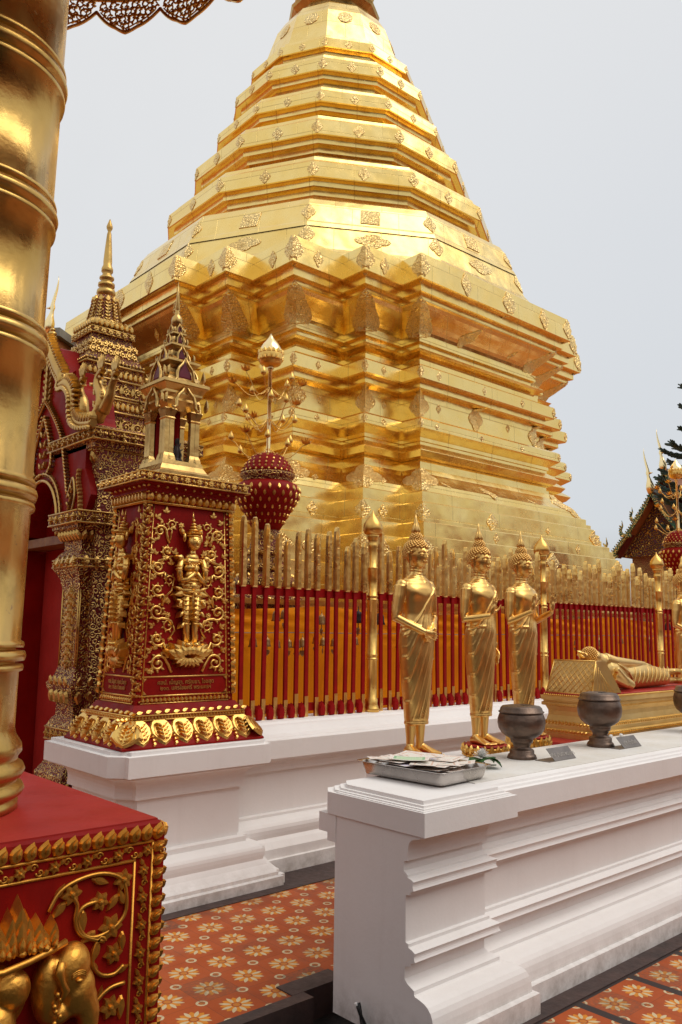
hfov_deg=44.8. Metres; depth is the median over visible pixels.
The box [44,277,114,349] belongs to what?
temple hall
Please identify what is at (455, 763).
paper note
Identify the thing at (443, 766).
paper note
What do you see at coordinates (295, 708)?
picket fence
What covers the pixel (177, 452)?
seated figurine
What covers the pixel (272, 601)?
cloth rail
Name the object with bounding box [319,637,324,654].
prayer bell
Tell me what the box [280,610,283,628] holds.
prayer bell
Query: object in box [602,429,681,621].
temple hall
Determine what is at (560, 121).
sky
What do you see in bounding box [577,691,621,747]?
alms bowl
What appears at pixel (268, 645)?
prayer bell
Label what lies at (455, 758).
paper note
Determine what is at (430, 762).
paper note
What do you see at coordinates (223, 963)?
terrace floor
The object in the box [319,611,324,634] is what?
prayer bell
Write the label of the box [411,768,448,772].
paper note
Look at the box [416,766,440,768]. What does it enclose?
paper note
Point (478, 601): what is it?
standing buddha statue
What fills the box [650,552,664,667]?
fence post
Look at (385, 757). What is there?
paper note
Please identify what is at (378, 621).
prayer bell
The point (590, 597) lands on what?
picket fence
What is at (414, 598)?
standing buddha statue
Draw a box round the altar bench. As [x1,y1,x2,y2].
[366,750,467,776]
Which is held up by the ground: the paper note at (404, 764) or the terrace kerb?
the terrace kerb
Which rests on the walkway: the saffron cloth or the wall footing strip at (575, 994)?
the wall footing strip at (575, 994)
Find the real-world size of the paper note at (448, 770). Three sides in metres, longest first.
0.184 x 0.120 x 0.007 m
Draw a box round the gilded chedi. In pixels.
[65,0,631,619]
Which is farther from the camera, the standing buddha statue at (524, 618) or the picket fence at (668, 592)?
the picket fence at (668, 592)
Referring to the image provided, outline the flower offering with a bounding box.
[469,748,501,766]
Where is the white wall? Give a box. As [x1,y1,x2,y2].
[319,726,681,1023]
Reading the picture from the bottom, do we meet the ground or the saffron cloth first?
the ground
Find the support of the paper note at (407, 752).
on the paper note at (418, 754)
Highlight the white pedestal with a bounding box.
[43,736,284,914]
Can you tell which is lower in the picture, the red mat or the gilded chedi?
the red mat
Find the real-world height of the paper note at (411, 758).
0.006 m
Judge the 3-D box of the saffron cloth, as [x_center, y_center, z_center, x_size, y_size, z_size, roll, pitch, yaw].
[3.420,1.830,10.366,12.800,1.020,0.058,8,-11,-42]
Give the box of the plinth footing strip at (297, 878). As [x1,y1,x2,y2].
[161,861,334,920]
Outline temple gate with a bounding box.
[15,219,203,787]
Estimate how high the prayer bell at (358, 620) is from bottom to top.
0.256 m
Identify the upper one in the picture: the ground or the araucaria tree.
the araucaria tree
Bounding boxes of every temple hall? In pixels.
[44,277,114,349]
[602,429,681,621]
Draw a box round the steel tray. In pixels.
[357,753,490,785]
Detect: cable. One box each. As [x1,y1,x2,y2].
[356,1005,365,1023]
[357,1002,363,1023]
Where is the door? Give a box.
[32,549,64,774]
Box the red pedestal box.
[0,771,168,1023]
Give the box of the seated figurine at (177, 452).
[173,438,182,461]
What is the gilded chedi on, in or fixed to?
on the chedi court floor
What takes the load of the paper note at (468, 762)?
on the paper note
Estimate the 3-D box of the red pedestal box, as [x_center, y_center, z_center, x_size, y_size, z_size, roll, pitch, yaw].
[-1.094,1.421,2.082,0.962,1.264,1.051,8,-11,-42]
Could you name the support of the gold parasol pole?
on the red pedestal box
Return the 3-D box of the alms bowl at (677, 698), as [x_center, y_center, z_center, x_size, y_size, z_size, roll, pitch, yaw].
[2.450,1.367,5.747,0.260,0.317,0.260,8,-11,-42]
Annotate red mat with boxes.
[552,737,582,744]
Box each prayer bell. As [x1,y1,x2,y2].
[266,635,270,654]
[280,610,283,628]
[288,637,292,655]
[300,635,303,656]
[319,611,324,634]
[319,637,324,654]
[356,606,360,635]
[377,613,384,634]
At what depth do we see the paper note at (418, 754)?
3.99 m
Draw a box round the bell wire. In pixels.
[235,632,627,635]
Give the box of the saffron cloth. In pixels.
[232,606,675,716]
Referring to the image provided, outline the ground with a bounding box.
[313,1012,354,1023]
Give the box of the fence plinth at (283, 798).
[239,698,547,872]
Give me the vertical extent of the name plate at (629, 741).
0.062 m
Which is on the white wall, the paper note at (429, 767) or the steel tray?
the steel tray
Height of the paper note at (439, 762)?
0.008 m
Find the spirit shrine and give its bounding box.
[138,282,209,478]
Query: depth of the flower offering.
4.09 m
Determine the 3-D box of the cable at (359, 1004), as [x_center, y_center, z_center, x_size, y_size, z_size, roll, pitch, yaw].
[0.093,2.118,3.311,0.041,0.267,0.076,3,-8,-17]
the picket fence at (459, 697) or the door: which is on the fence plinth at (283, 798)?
the picket fence at (459, 697)
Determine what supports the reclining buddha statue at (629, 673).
on the reclining statue plinth at (644, 709)
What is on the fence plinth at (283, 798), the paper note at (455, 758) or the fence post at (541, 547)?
the fence post at (541, 547)
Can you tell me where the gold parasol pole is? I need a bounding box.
[0,0,68,816]
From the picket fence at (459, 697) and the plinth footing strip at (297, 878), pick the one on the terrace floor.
the plinth footing strip at (297, 878)
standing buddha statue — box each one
[392,515,443,754]
[460,523,509,756]
[505,531,555,747]
[672,556,681,677]
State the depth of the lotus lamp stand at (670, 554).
12.87 m
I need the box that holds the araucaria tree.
[652,383,681,531]
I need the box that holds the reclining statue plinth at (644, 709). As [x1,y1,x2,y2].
[540,683,681,740]
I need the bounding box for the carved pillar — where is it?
[64,469,263,751]
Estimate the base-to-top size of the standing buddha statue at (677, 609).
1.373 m
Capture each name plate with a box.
[536,745,575,762]
[611,735,640,749]
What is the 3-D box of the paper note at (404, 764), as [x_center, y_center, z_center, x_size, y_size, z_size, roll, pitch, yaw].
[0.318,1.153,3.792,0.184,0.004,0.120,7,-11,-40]
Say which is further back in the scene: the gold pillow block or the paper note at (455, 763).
the gold pillow block
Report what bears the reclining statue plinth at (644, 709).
on the red mat
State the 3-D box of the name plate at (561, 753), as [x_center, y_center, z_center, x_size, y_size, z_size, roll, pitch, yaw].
[1.151,1.290,4.421,0.259,0.062,0.090,8,-11,-42]
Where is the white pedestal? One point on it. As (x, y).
(190, 795)
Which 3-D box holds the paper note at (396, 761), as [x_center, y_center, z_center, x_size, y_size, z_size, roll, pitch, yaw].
[0.279,1.147,3.833,0.120,0.004,0.184,-6,-10,40]
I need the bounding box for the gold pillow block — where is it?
[546,659,620,693]
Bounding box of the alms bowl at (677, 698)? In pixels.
[673,685,681,712]
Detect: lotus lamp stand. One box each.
[227,334,311,608]
[654,459,681,622]
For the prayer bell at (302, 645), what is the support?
hanging from the bell wire
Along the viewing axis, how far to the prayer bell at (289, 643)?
6.65 m
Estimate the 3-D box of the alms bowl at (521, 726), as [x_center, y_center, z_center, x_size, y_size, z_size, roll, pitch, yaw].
[0.974,1.183,4.456,0.255,0.280,0.255,8,-11,-42]
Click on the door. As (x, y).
(52, 596)
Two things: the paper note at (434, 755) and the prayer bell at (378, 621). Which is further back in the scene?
the prayer bell at (378, 621)
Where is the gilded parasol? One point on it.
(205, 5)
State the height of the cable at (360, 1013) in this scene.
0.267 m
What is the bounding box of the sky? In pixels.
[45,0,681,592]
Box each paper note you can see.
[371,754,400,759]
[382,755,409,762]
[386,763,423,767]
[389,754,429,760]
[389,762,418,765]
[393,750,425,754]
[400,753,442,757]
[408,766,451,770]
[409,760,436,765]
[410,753,428,754]
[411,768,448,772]
[412,757,454,763]
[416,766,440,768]
[420,765,447,767]
[430,755,464,761]
[434,760,474,763]
[437,760,459,765]
[443,768,464,771]
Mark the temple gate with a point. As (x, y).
(90, 428)
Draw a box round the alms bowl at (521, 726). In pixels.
[497,704,545,759]
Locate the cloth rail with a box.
[233,597,670,618]
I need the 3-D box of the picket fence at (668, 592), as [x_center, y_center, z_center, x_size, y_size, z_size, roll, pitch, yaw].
[4.811,1.537,10.925,2.372,1.485,0.072,8,-11,-42]
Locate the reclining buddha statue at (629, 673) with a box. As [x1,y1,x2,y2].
[577,646,681,688]
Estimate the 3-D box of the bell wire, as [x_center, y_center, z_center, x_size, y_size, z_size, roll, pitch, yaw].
[3.163,1.476,9.879,11.500,0.018,0.007,8,-11,-42]
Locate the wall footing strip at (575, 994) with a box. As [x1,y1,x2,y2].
[522,933,681,1023]
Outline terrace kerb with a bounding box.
[217,969,332,1023]
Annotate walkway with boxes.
[537,947,681,1023]
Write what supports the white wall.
on the terrace floor
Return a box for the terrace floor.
[157,878,334,1023]
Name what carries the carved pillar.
on the white pedestal
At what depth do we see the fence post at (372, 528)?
6.83 m
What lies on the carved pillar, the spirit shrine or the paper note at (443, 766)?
the spirit shrine
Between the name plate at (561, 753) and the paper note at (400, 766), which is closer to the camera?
the paper note at (400, 766)
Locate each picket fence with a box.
[235,515,367,720]
[377,532,545,710]
[546,559,657,676]
[660,568,677,676]
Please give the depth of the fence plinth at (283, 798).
5.85 m
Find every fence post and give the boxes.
[363,511,382,711]
[533,535,549,689]
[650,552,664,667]
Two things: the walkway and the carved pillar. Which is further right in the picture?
the walkway
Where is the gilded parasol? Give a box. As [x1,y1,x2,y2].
[67,0,242,34]
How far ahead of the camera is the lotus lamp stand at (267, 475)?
7.40 m

